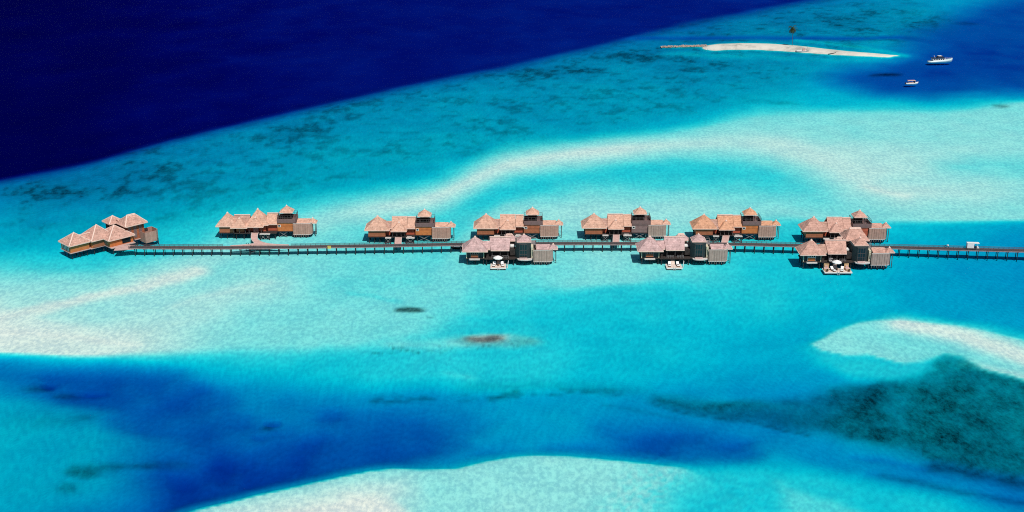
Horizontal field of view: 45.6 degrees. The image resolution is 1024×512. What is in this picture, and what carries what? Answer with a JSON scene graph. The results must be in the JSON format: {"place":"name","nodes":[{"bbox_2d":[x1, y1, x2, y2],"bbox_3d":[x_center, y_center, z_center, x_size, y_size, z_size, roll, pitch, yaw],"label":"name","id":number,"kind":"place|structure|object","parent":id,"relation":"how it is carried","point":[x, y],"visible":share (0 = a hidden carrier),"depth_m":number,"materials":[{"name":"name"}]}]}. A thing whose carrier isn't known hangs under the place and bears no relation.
{"place":"outdoors","nodes":[
{"label":"outdoors","id":0,"kind":"place"},
{"bbox_2d":[0,0,1023,511],"bbox_3d":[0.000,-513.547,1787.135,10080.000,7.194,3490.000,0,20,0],"label":"seabed","id":1,"kind":"structure","parent":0,"point":[580,378],"depth_m":359.69,"materials":[{"name":"sand"}]},
{"bbox_2d":[660,44,706,47],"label":"jetty","id":2,"kind":"object","parent":1,"relation":"on","point":[701,45],"visible":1,"depth_m":697.48,"materials":[{"name":"grey wood"}]},
{"bbox_2d":[788,25,797,42],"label":"coconut palm","id":3,"kind":"object","parent":1,"relation":"on","point":[792,29],"visible":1,"depth_m":695.80,"materials":[{"name":"green plant"}]},
{"bbox_3d":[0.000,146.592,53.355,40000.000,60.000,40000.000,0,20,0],"label":"water","id":4,"kind":"structure","parent":0,"visible":0},
{"bbox_2d":[58,213,158,258],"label":"overwater villa","id":5,"kind":"object","parent":4,"relation":"in","point":[123,233],"visible":0.91,"depth_m":371.47,"materials":[{"name":"brown wood"}]},
{"bbox_2d":[230,233,288,249],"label":"walkway","id":6,"kind":"structure","parent":4,"relation":"on","point":[255,240],"depth_m":372.17,"materials":[{"name":"wood"}]},
{"bbox_2d":[215,205,317,239],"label":"overwater villa","id":7,"kind":"object","parent":4,"relation":"in","point":[259,222],"visible":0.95,"depth_m":383.27,"materials":[{"name":"wood"}]},
{"bbox_2d":[395,237,401,249],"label":"walkway","id":8,"kind":"structure","parent":4,"relation":"on","point":[398,240],"depth_m":375.04,"materials":[{"name":"wood"}]},
{"bbox_2d":[364,208,455,243],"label":"overwater villa","id":9,"kind":"object","parent":4,"relation":"in","point":[412,227],"visible":0.9,"depth_m":379.83,"materials":[{"name":"wood"}]},
{"bbox_2d":[490,260,508,269],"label":"pontoon","id":10,"kind":"object","parent":4,"relation":"on","point":[498,266],"visible":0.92,"depth_m":358.31,"materials":[{"name":"white paint"}]},
{"bbox_2d":[462,233,557,264],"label":"overwater villa","id":11,"kind":"object","parent":4,"relation":"in","point":[511,246],"visible":0.95,"depth_m":360.67,"materials":[{"name":"wood"}]},
{"bbox_2d":[473,206,562,239],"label":"overwater villa","id":12,"kind":"object","parent":4,"relation":"in","point":[532,222],"visible":0.84,"depth_m":381.69,"materials":[{"name":"wood"}]},
{"bbox_2d":[128,240,1023,261],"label":"jetty","id":13,"kind":"object","parent":4,"relation":"in","point":[163,247],"visible":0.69,"depth_m":369.35,"materials":[{"name":"wood"}]},
{"bbox_2d":[966,242,979,249],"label":"electric cart","id":14,"kind":"object","parent":13,"relation":"on","point":[970,245],"visible":1,"depth_m":366.17,"materials":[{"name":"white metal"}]},
{"bbox_2d":[613,234,619,247],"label":"walkway","id":15,"kind":"structure","parent":4,"relation":"on","point":[616,238],"depth_m":376.63,"materials":[{"name":"wood"}]},
{"bbox_2d":[581,206,670,241],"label":"overwater villa","id":16,"kind":"object","parent":4,"relation":"in","point":[639,221],"visible":0.89,"depth_m":382.03,"materials":[{"name":"wood"}]},
{"bbox_2d":[665,259,683,270],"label":"pontoon","id":17,"kind":"object","parent":4,"relation":"on","point":[673,265],"visible":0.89,"depth_m":358.31,"materials":[{"name":"white paint"}]},
{"bbox_2d":[635,233,732,264],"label":"overwater villa","id":18,"kind":"object","parent":4,"relation":"in","point":[698,247],"visible":0.94,"depth_m":361.02,"materials":[{"name":"wood"}]},
{"bbox_2d":[721,235,729,242],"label":"walkway","id":19,"kind":"structure","parent":4,"relation":"on","point":[725,238],"depth_m":376.87,"materials":[{"name":"wood"}]},
{"bbox_2d":[689,207,780,242],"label":"overwater villa","id":20,"kind":"object","parent":4,"relation":"in","point":[749,222],"visible":0.87,"depth_m":381.27,"materials":[{"name":"wood"}]},
{"bbox_2d":[795,47,808,51],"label":"flat boat","id":21,"kind":"object","parent":4,"relation":"on","point":[804,50],"visible":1,"depth_m":681.06,"materials":[{"name":"white paint"}]},
{"bbox_2d":[822,263,851,275],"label":"pontoon","id":22,"kind":"object","parent":4,"relation":"on","point":[837,271],"visible":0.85,"depth_m":354.41,"materials":[{"name":"white paint"}]},
{"bbox_2d":[824,263,828,269],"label":"daybed","id":23,"kind":"object","parent":22,"relation":"on","point":[826,265],"visible":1,"depth_m":355.71,"materials":[{"name":"beige fabric"}]},
{"bbox_2d":[832,260,841,269],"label":"parasol","id":24,"kind":"object","parent":22,"relation":"on","point":[837,262],"visible":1,"depth_m":354.77,"materials":[{"name":"white fabric"}]},
{"bbox_2d":[844,263,850,270],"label":"daybed","id":25,"kind":"object","parent":22,"relation":"on","point":[846,266],"visible":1,"depth_m":355.72,"materials":[{"name":"beige fabric"}]},
{"bbox_2d":[798,209,890,243],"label":"overwater villa","id":26,"kind":"object","parent":4,"relation":"in","point":[827,228],"visible":0.73,"depth_m":379.02,"materials":[{"name":"wood"}]},
{"bbox_2d":[795,227,894,269],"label":"overwater villa","id":27,"kind":"object","parent":4,"relation":"in","point":[850,245],"visible":0.92,"depth_m":358.19,"materials":[{"name":"brown wood"}]},
{"bbox_2d":[905,80,917,84],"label":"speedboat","id":28,"kind":"object","parent":4,"relation":"on","point":[914,82],"visible":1,"depth_m":600.21,"materials":[{"name":"white paint"}]},
{"bbox_2d":[927,55,952,62],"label":"motor yacht","id":29,"kind":"object","parent":4,"relation":"on","point":[938,59],"visible":1,"depth_m":652.06,"materials":[{"name":"white paint"}]}
]}

